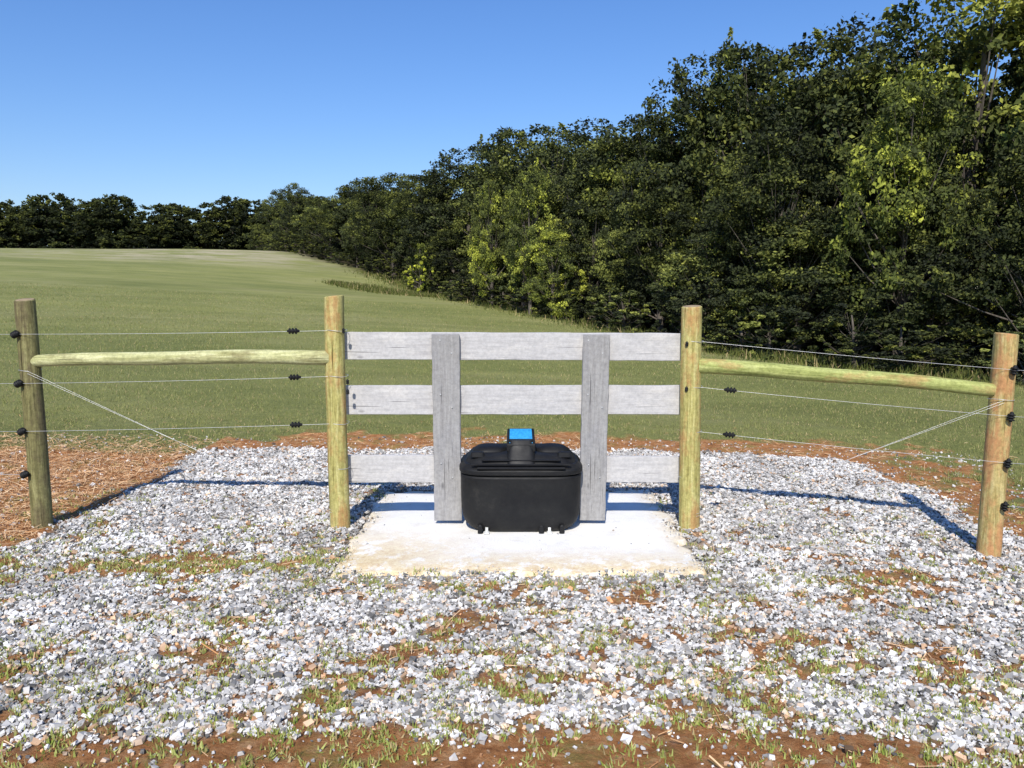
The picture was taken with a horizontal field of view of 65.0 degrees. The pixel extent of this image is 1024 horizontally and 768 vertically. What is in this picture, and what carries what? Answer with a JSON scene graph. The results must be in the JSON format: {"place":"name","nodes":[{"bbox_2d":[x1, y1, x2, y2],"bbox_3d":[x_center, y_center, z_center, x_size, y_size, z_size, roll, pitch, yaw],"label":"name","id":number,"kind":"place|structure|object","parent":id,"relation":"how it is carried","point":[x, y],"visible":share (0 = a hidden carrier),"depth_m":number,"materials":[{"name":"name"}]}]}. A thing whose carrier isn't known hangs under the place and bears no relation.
{"place":"outdoors","nodes":[
{"label":"outdoors","id":0,"kind":"place"},
{"bbox_2d":[0,0,1019,288],"label":"sky","id":1,"kind":"structure","parent":0,"point":[191,103],"materials":[{"name":"blue"}]},
{"bbox_2d":[0,432,1023,767],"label":"gravel","id":2,"kind":"structure","parent":0,"point":[266,466],"depth_m":4.13,"materials":[{"name":"grey gravel"}]},
{"bbox_2d":[0,248,1023,767],"bbox_3d":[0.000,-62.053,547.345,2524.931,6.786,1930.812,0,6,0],"label":"ground","id":3,"kind":"structure","parent":0,"point":[278,276],"depth_m":9.51,"materials":[{"name":"green plant"}]},
{"bbox_2d":[13,298,53,528],"bbox_3d":[-3.361,0.334,5.673,0.148,1.871,0.146,0,6,0],"label":"wooden fence post","id":4,"kind":"object","parent":3,"relation":"on","point":[36,441],"visible":0.85,"depth_m":5.61,"materials":[{"name":"brown wood"}]},
{"bbox_2d":[30,349,328,366],"bbox_3d":[-2.293,-0.176,5.577,2.078,0.116,0.110,-1,6,1],"label":"fence rail","id":5,"kind":"object","parent":4,"relation":"attached to","point":[294,357],"visible":1,"depth_m":5.54,"materials":[{"name":"brown wood"}]},
{"bbox_2d":[0,328,1023,516],"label":"electric wire fence","id":6,"kind":"object","parent":4,"relation":"attached to","point":[14,334],"visible":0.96,"depth_m":5.50,"materials":[{"name":"metal"}]},
{"bbox_2d":[0,192,385,256],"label":"distant tree line","id":7,"kind":"object","parent":3,"relation":"on","point":[69,225],"visible":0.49,"depth_m":99.06,"materials":[{"name":"green plant"}]},
{"bbox_2d":[246,223,268,250],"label":"deciduous tree","id":8,"kind":"object","parent":3,"relation":"on","point":[255,243],"visible":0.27,"depth_m":90.54,"materials":[{"name":"green plant"}]},
{"bbox_2d":[259,205,280,245],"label":"deciduous tree","id":9,"kind":"object","parent":3,"relation":"on","point":[261,231],"visible":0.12,"depth_m":87.61,"materials":[{"name":"green plant"}]},
{"bbox_2d":[260,242,279,250],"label":"shrub","id":10,"kind":"object","parent":3,"relation":"on","point":[263,249],"visible":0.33,"depth_m":80.99,"materials":[{"name":"green plant"}]},
{"bbox_2d":[262,235,279,249],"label":"deciduous tree","id":11,"kind":"object","parent":3,"relation":"on","point":[267,242],"visible":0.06,"depth_m":84.30,"materials":[{"name":"green plant"}]},
{"bbox_2d":[264,243,282,250],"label":"shrub","id":12,"kind":"object","parent":3,"relation":"on","point":[271,246],"visible":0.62,"depth_m":77.51,"materials":[{"name":"green plant"}]},
{"bbox_2d":[255,188,294,251],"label":"deciduous tree","id":13,"kind":"object","parent":3,"relation":"on","point":[273,208],"visible":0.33,"depth_m":80.54,"materials":[{"name":"green plant"}]},
{"bbox_2d":[270,232,293,251],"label":"shrub","id":14,"kind":"object","parent":3,"relation":"on","point":[282,246],"visible":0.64,"depth_m":74.24,"materials":[{"name":"green plant"}]},
{"bbox_2d":[271,194,300,251],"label":"deciduous tree","id":15,"kind":"object","parent":3,"relation":"on","point":[275,220],"visible":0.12,"depth_m":77.11,"materials":[{"name":"green plant"}]},
{"bbox_2d":[280,230,306,251],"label":"shrub","id":16,"kind":"object","parent":3,"relation":"on","point":[291,242],"visible":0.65,"depth_m":71.17,"materials":[{"name":"green plant"}]},
{"bbox_2d":[274,182,317,252],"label":"deciduous tree","id":17,"kind":"object","parent":3,"relation":"on","point":[293,198],"visible":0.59,"depth_m":74.12,"materials":[{"name":"green plant"}]},
{"bbox_2d":[291,238,316,253],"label":"shrub","id":18,"kind":"object","parent":3,"relation":"on","point":[303,241],"visible":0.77,"depth_m":69.55,"materials":[{"name":"green plant"}]},
{"bbox_2d":[298,245,322,255],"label":"shrub","id":19,"kind":"object","parent":3,"relation":"on","point":[308,251],"visible":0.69,"depth_m":66.49,"materials":[{"name":"green plant"}]},
{"bbox_2d":[284,196,340,251],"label":"deciduous tree","id":20,"kind":"object","parent":3,"relation":"on","point":[311,200],"visible":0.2,"depth_m":73.66,"materials":[{"name":"green plant"}]},
{"bbox_2d":[289,206,339,250],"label":"deciduous tree","id":21,"kind":"object","parent":3,"relation":"on","point":[295,217],"visible":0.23,"depth_m":71.49,"materials":[{"name":"green plant"}]},
{"bbox_2d":[291,206,347,253],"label":"deciduous tree","id":22,"kind":"object","parent":3,"relation":"on","point":[302,232],"visible":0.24,"depth_m":69.89,"materials":[{"name":"green plant"}]},
{"bbox_2d":[302,207,348,257],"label":"deciduous tree","id":23,"kind":"object","parent":3,"relation":"on","point":[325,239],"visible":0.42,"depth_m":67.20,"materials":[{"name":"green plant"}]},
{"bbox_2d":[309,244,343,259],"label":"shrub","id":24,"kind":"object","parent":3,"relation":"on","point":[322,249],"visible":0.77,"depth_m":63.68,"materials":[{"name":"green plant"}]},
{"bbox_2d":[324,295,350,527],"bbox_3d":[-1.219,0.329,5.627,0.156,1.892,0.146,0,6,0],"label":"wooden fence post","id":25,"kind":"object","parent":3,"relation":"on","point":[338,475],"visible":0.89,"depth_m":5.56,"materials":[{"name":"beige wood"}]},
{"bbox_2d":[325,251,349,263],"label":"shrub","id":26,"kind":"object","parent":3,"relation":"on","point":[339,255],"visible":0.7,"depth_m":61.00,"materials":[{"name":"green plant"}]},
{"bbox_2d":[320,190,362,252],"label":"deciduous tree","id":27,"kind":"object","parent":3,"relation":"on","point":[336,226],"visible":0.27,"depth_m":63.98,"materials":[{"name":"green plant"}]},
{"bbox_2d":[320,177,385,251],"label":"deciduous tree","id":28,"kind":"object","parent":3,"relation":"on","point":[343,191],"visible":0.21,"depth_m":64.78,"materials":[{"name":"green plant"}]},
{"bbox_2d":[339,200,371,261],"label":"deciduous tree","id":29,"kind":"object","parent":3,"relation":"on","point":[346,225],"visible":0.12,"depth_m":61.28,"materials":[{"name":"green plant"}]},
{"bbox_2d":[340,237,371,267],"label":"shrub","id":30,"kind":"object","parent":3,"relation":"on","point":[352,260],"visible":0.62,"depth_m":58.21,"materials":[{"name":"green plant"}]},
{"bbox_2d":[340,176,390,267],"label":"deciduous tree","id":31,"kind":"object","parent":3,"relation":"on","point":[366,197],"visible":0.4,"depth_m":57.90,"materials":[{"name":"green plant"}]},
{"bbox_2d":[357,252,384,272],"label":"shrub","id":32,"kind":"object","parent":3,"relation":"on","point":[368,268],"visible":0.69,"depth_m":55.20,"materials":[{"name":"green plant"}]},
{"bbox_2d":[364,256,390,273],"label":"shrub","id":33,"kind":"object","parent":3,"relation":"on","point":[375,260],"visible":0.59,"depth_m":54.88,"materials":[{"name":"green plant"}]},
{"bbox_2d":[356,208,406,273],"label":"deciduous tree","id":34,"kind":"object","parent":3,"relation":"on","point":[378,238],"visible":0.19,"depth_m":55.77,"materials":[{"name":"green plant"}]},
{"bbox_2d":[352,183,412,273],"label":"deciduous tree","id":35,"kind":"object","parent":3,"relation":"on","point":[380,203],"visible":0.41,"depth_m":54.82,"materials":[{"name":"green plant"}]},
{"bbox_2d":[346,172,420,265],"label":"deciduous tree","id":36,"kind":"object","parent":3,"relation":"on","point":[387,180],"visible":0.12,"depth_m":58.89,"materials":[{"name":"green plant"}]},
{"bbox_2d":[372,252,405,280],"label":"shrub","id":37,"kind":"object","parent":3,"relation":"on","point":[392,268],"visible":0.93,"depth_m":52.35,"materials":[{"name":"green plant"}]},
{"bbox_2d":[390,210,427,274],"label":"deciduous tree","id":38,"kind":"object","parent":3,"relation":"on","point":[410,255],"visible":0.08,"depth_m":52.84,"materials":[{"name":"green plant"}]},
{"bbox_2d":[401,261,429,285],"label":"shrub","id":39,"kind":"object","parent":3,"relation":"on","point":[402,274],"visible":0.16,"depth_m":49.61,"materials":[{"name":"green plant"}]},
{"bbox_2d":[401,276,438,288],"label":"shrub","id":40,"kind":"object","parent":3,"relation":"on","point":[415,282],"visible":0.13,"depth_m":48.01,"materials":[{"name":"green plant"}]},
{"bbox_2d":[403,243,439,292],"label":"shrub","id":41,"kind":"object","parent":3,"relation":"on","point":[419,256],"visible":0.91,"depth_m":44.50,"materials":[{"name":"green plant"}]},
{"bbox_2d":[381,168,471,265],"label":"deciduous tree","id":42,"kind":"object","parent":3,"relation":"on","point":[393,229],"visible":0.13,"depth_m":53.20,"materials":[{"name":"green plant"}]},
{"bbox_2d":[391,173,463,286],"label":"deciduous tree","id":43,"kind":"object","parent":3,"relation":"on","point":[419,189],"visible":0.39,"depth_m":49.08,"materials":[{"name":"green plant"}]},
{"bbox_2d":[410,229,469,292],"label":"deciduous tree","id":44,"kind":"object","parent":3,"relation":"on","point":[444,243],"visible":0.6,"depth_m":44.90,"materials":[{"name":"green plant"}]},
{"bbox_2d":[418,262,463,292],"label":"shrub","id":45,"kind":"object","parent":3,"relation":"on","point":[441,274],"visible":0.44,"depth_m":45.07,"materials":[{"name":"green plant"}]},
{"bbox_2d":[426,278,464,294],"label":"shrub","id":46,"kind":"object","parent":3,"relation":"on","point":[442,289],"visible":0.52,"depth_m":42.56,"materials":[{"name":"green plant"}]},
{"bbox_2d":[397,134,503,292],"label":"deciduous tree","id":47,"kind":"object","parent":3,"relation":"on","point":[449,218],"visible":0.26,"depth_m":47.02,"materials":[{"name":"green plant"}]},
{"bbox_2d":[428,222,474,282],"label":"deciduous tree","id":48,"kind":"object","parent":3,"relation":"on","point":[438,250],"visible":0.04,"depth_m":48.08,"materials":[{"name":"green plant"}]},
{"bbox_2d":[438,274,485,300],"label":"shrub","id":49,"kind":"object","parent":3,"relation":"on","point":[460,289],"visible":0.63,"depth_m":39.46,"materials":[{"name":"green plant"}]},
{"bbox_2d":[449,277,488,301],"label":"shrub","id":50,"kind":"object","parent":3,"relation":"on","point":[475,291],"visible":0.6,"depth_m":38.76,"materials":[{"name":"green plant"}]},
{"bbox_2d":[446,233,506,298],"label":"deciduous tree","id":51,"kind":"object","parent":3,"relation":"on","point":[463,265],"visible":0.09,"depth_m":43.20,"materials":[{"name":"green plant"}]},
{"bbox_2d":[467,179,519,305],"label":"young tree","id":52,"kind":"object","parent":3,"relation":"on","point":[487,209],"visible":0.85,"depth_m":36.31,"materials":[{"name":"green plant"}]},
{"bbox_2d":[469,239,517,299],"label":"deciduous tree","id":53,"kind":"object","parent":3,"relation":"on","point":[502,271],"visible":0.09,"depth_m":39.86,"materials":[{"name":"green plant"}]},
{"bbox_2d":[474,285,526,306],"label":"shrub","id":54,"kind":"object","parent":3,"relation":"on","point":[498,296],"visible":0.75,"depth_m":36.40,"materials":[{"name":"green plant"}]},
{"bbox_2d":[474,160,538,303],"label":"deciduous tree","id":55,"kind":"object","parent":3,"relation":"on","point":[502,184],"visible":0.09,"depth_m":38.61,"materials":[{"name":"green plant"}]},
{"bbox_2d":[450,125,565,297],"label":"deciduous tree","id":56,"kind":"object","parent":3,"relation":"on","point":[461,221],"visible":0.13,"depth_m":42.79,"materials":[{"name":"green plant"}]},
{"bbox_2d":[0,419,1022,767],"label":"straw","id":57,"kind":"object","parent":3,"relation":"on","point":[86,471],"visible":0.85,"depth_m":7.05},
{"bbox_2d":[0,282,1023,485],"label":"field grass","id":58,"kind":"structure","parent":3,"relation":"on","point":[1017,482],"depth_m":13.02,"materials":[{"name":"green plant"}]},
{"bbox_2d":[0,464,1023,767],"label":"weeds","id":59,"kind":"object","parent":3,"relation":"on","point":[528,696],"visible":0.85,"depth_m":3.48,"materials":[{"name":"green plant"}]},
{"bbox_2d":[345,332,680,520],"bbox_3d":[0.020,0.303,5.688,2.511,1.342,0.091,0,6,0],"label":"wooden board fence","id":60,"kind":"object","parent":3,"relation":"on","point":[446,399],"visible":0.94,"depth_m":5.66,"materials":[{"name":"grey wood"}]},
{"bbox_2d":[330,489,706,577],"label":"concrete slab","id":61,"kind":"structure","parent":3,"relation":"on","point":[575,549],"depth_m":5.25,"materials":[{"name":"beige concrete"}]},
{"bbox_2d":[459,429,581,533],"bbox_3d":[0.062,0.655,5.760,0.864,0.674,0.681,0,6,0],"label":"livestock waterer","id":62,"kind":"object","parent":61,"relation":"on","point":[520,480],"visible":1,"depth_m":5.47,"materials":[{"name":"black plastic"}]},
{"bbox_2d":[491,266,550,313],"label":"shrub","id":63,"kind":"object","parent":3,"relation":"on","point":[513,285],"visible":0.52,"depth_m":33.76,"materials":[{"name":"green plant"}]},
{"bbox_2d":[481,180,562,306],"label":"deciduous tree","id":64,"kind":"object","parent":3,"relation":"on","point":[506,215],"visible":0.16,"depth_m":36.38,"materials":[{"name":"green plant"}]},
{"bbox_2d":[502,157,558,313],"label":"young tree","id":65,"kind":"object","parent":3,"relation":"on","point":[532,199],"visible":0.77,"depth_m":32.69,"materials":[{"name":"green plant"}]},
{"bbox_2d":[458,123,619,305],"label":"deciduous tree","id":66,"kind":"object","parent":3,"relation":"on","point":[562,167],"visible":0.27,"depth_m":38.39,"materials":[{"name":"green plant"}]},
{"bbox_2d":[518,228,589,318],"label":"young tree","id":67,"kind":"object","parent":3,"relation":"on","point":[550,235],"visible":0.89,"depth_m":31.15,"materials":[{"name":"green plant"}]},
{"bbox_2d":[537,267,593,319],"bbox_3d":[2.121,-3.462,31.711,2.309,2.474,2.201,-1,6,-8],"label":"shrub","id":68,"kind":"object","parent":3,"relation":"on","point":[575,282],"visible":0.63,"depth_m":31.35,"materials":[{"name":"green plant"}]},
{"bbox_2d":[525,160,615,315],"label":"deciduous tree","id":69,"kind":"object","parent":3,"relation":"on","point":[571,191],"visible":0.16,"depth_m":33.65,"materials":[{"name":"green plant"}]},
{"bbox_2d":[510,116,665,283],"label":"deciduous tree","id":70,"kind":"object","parent":3,"relation":"on","point":[577,150],"visible":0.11,"depth_m":34.80,"materials":[{"name":"green plant"}]},
{"bbox_2d":[553,187,630,320],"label":"deciduous tree","id":71,"kind":"object","parent":3,"relation":"on","point":[582,239],"visible":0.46,"depth_m":31.45,"materials":[{"name":"green plant"}]},
{"bbox_2d":[569,286,640,326],"bbox_3d":[3.484,-2.700,29.374,2.546,1.802,3.258,-2,7,-18],"label":"shrub","id":72,"kind":"object","parent":3,"relation":"on","point":[576,307],"visible":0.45,"depth_m":29.30,"materials":[{"name":"green plant"}]},
{"bbox_2d":[586,287,657,332],"bbox_3d":[3.739,-2.373,27.318,2.372,1.824,2.023,5,8,37],"label":"shrub","id":73,"kind":"object","parent":3,"relation":"on","point":[622,313],"visible":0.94,"depth_m":27.12,"materials":[{"name":"green plant"}]},
{"bbox_2d":[554,132,700,320],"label":"deciduous tree","id":74,"kind":"object","parent":3,"relation":"on","point":[597,159],"visible":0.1,"depth_m":32.45,"materials":[{"name":"green plant"}]},
{"bbox_2d":[587,161,679,327],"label":"deciduous tree","id":75,"kind":"object","parent":3,"relation":"on","point":[603,236],"visible":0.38,"depth_m":29.20,"materials":[{"name":"green plant"}]},
{"bbox_2d":[576,95,747,325],"bbox_3d":[6.327,-6.546,31.586,6.816,9.328,7.086,-2,7,-19],"label":"deciduous tree","id":76,"kind":"object","parent":3,"relation":"on","point":[658,152],"visible":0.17,"depth_m":30.89,"materials":[{"name":"green plant"}]},
{"bbox_2d":[604,182,723,332],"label":"deciduous tree","id":77,"kind":"object","parent":3,"relation":"on","point":[660,236],"visible":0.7,"depth_m":27.25,"materials":[{"name":"green plant"}]},
{"bbox_2d":[321,268,1023,385],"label":"tall weeds","id":78,"kind":"object","parent":3,"relation":"on","point":[929,370],"visible":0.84,"depth_m":22.77,"materials":[{"name":"green plant"}]},
{"bbox_2d":[342,16,1023,352],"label":"woods","id":79,"kind":"object","parent":3,"relation":"on","point":[1006,65],"visible":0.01,"depth_m":25.81,"materials":[{"name":"green plant"}]},
{"bbox_2d":[651,272,715,332],"bbox_3d":[5.366,-2.242,25.088,2.105,2.567,2.153,1,6,6],"label":"shrub","id":80,"kind":"object","parent":3,"relation":"on","point":[664,314],"visible":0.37,"depth_m":24.91,"materials":[{"name":"green plant"}]},
{"bbox_2d":[679,305,701,531],"bbox_3d":[1.249,0.363,5.630,0.166,1.823,0.147,0,6,0],"label":"wooden fence post","id":81,"kind":"object","parent":3,"relation":"on","point":[690,436],"visible":0.83,"depth_m":5.56,"materials":[{"name":"beige wood"}]},
{"bbox_2d":[607,27,793,330],"bbox_3d":[7.062,-7.089,29.511,6.675,11.312,6.024,2,7,16],"label":"deciduous tree","id":82,"kind":"object","parent":3,"relation":"on","point":[699,116],"visible":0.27,"depth_m":28.26,"materials":[{"name":"green plant"}]},
{"bbox_2d":[645,230,763,342],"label":"tree","id":83,"kind":"object","parent":3,"relation":"on","point":[716,310],"visible":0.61,"depth_m":24.61,"materials":[{"name":"green plant"}]},
{"bbox_2d":[701,315,792,353],"bbox_3d":[6.555,-1.311,22.886,2.626,1.339,3.064,6,9,43],"label":"shrub","id":84,"kind":"object","parent":3,"relation":"on","point":[717,335],"visible":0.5,"depth_m":22.73,"materials":[{"name":"green plant"}]},
{"bbox_2d":[658,40,863,329],"bbox_3d":[8.426,-6.389,27.558,6.856,10.544,5.697,3,7,27],"label":"deciduous tree","id":85,"kind":"object","parent":3,"relation":"on","point":[731,53],"visible":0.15,"depth_m":26.94,"materials":[{"name":"green plant"}]},
{"bbox_2d":[722,288,811,359],"bbox_3d":[6.989,-1.504,21.931,2.290,2.203,2.646,3,7,23],"label":"shrub","id":86,"kind":"object","parent":3,"relation":"on","point":[741,325],"visible":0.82,"depth_m":21.59,"materials":[{"name":"green plant"}]},
{"bbox_2d":[693,121,856,349],"bbox_3d":[7.532,-3.983,23.144,4.084,6.814,4.497,-5,8,-39],"label":"deciduous tree","id":87,"kind":"object","parent":3,"relation":"on","point":[782,178],"visible":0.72,"depth_m":22.32,"materials":[{"name":"green plant"}]},
{"bbox_2d":[703,205,877,356],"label":"tree","id":88,"kind":"object","parent":3,"relation":"on","point":[797,254],"visible":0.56,"depth_m":21.72,"materials":[{"name":"green plant"}]},
{"bbox_2d":[687,26,897,346],"bbox_3d":[9.401,-5.908,26.111,6.935,10.211,7.806,4,8,34],"label":"deciduous tree","id":89,"kind":"object","parent":3,"relation":"on","point":[815,91],"visible":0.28,"depth_m":24.70,"materials":[{"name":"green plant"}]},
{"bbox_2d":[804,297,905,368],"bbox_3d":[8.328,-1.118,19.713,2.378,2.055,2.374,-4,8,-33],"label":"shrub","id":90,"kind":"object","parent":3,"relation":"on","point":[855,338],"visible":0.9,"depth_m":19.53,"materials":[{"name":"green plant"}]},
{"bbox_2d":[755,11,1002,352],"bbox_3d":[10.540,-5.632,23.650,6.694,10.463,7.031,2,7,16],"label":"deciduous tree","id":91,"kind":"object","parent":3,"relation":"on","point":[859,111],"visible":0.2,"depth_m":22.86,"materials":[{"name":"green plant"}]},
{"bbox_2d":[843,319,964,373],"bbox_3d":[9.231,-0.774,19.048,2.695,1.534,2.948,4,7,31],"label":"shrub","id":92,"kind":"object","parent":3,"relation":"on","point":[940,352],"visible":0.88,"depth_m":18.70,"materials":[{"name":"green plant"}]},
{"bbox_2d":[821,61,993,353],"bbox_3d":[9.936,-4.066,20.468,3.859,8.034,3.856,1,7,11],"label":"young tree","id":93,"kind":"object","parent":3,"relation":"on","point":[896,132],"visible":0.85,"depth_m":19.71,"materials":[{"name":"green plant"}]},
{"bbox_2d":[829,143,992,365],"bbox_3d":[10.309,-3.148,20.751,3.934,6.033,3.985,0,6,-4],"label":"deciduous tree","id":94,"kind":"object","parent":3,"relation":"on","point":[887,245],"visible":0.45,"depth_m":19.85,"materials":[{"name":"green plant"}]},
{"bbox_2d":[807,0,1023,363],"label":"deciduous tree","id":95,"kind":"object","parent":3,"relation":"on","point":[998,38],"visible":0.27,"depth_m":21.49,"materials":[{"name":"green plant"}]},
{"bbox_2d":[843,235,1023,371],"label":"tree","id":96,"kind":"object","parent":3,"relation":"on","point":[950,340],"visible":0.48,"depth_m":19.63,"materials":[{"name":"green plant"}]},
{"bbox_2d":[922,136,1023,343],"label":"deciduous tree","id":97,"kind":"object","parent":3,"relation":"on","point":[1010,245],"visible":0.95,"depth_m":18.27,"materials":[{"name":"green plant"}]},
{"bbox_2d":[976,332,1018,556],"bbox_3d":[3.187,0.527,5.296,0.169,1.731,0.151,0,6,0],"label":"wooden fence post","id":98,"kind":"object","parent":3,"relation":"on","point":[995,473],"visible":0.8,"depth_m":5.24,"materials":[{"name":"brown wood"}]},
{"bbox_2d":[699,358,995,396],"bbox_3d":[2.215,-0.049,5.405,1.886,0.113,0.111,5,7,10],"label":"fence rail","id":99,"kind":"object","parent":98,"relation":"attached to","point":[784,371],"visible":1,"depth_m":5.37,"materials":[{"name":"beige wood"}]},
{"bbox_2d":[974,320,1023,384],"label":"shrub","id":100,"kind":"object","parent":3,"relation":"on","point":[986,362],"visible":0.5,"depth_m":17.62,"materials":[{"name":"green plant"}]},
{"bbox_2d":[981,0,1023,290],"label":"deciduous tree","id":101,"kind":"object","parent":3,"relation":"on","point":[1011,134],"visible":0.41,"depth_m":20.47,"materials":[{"name":"green plant"}]},
{"bbox_2d":[1013,219,1023,257],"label":"deciduous tree","id":102,"kind":"object","parent":3,"relation":"on","point":[1020,252],"visible":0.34,"depth_m":18.43,"materials":[{"name":"green plant"}]}
]}

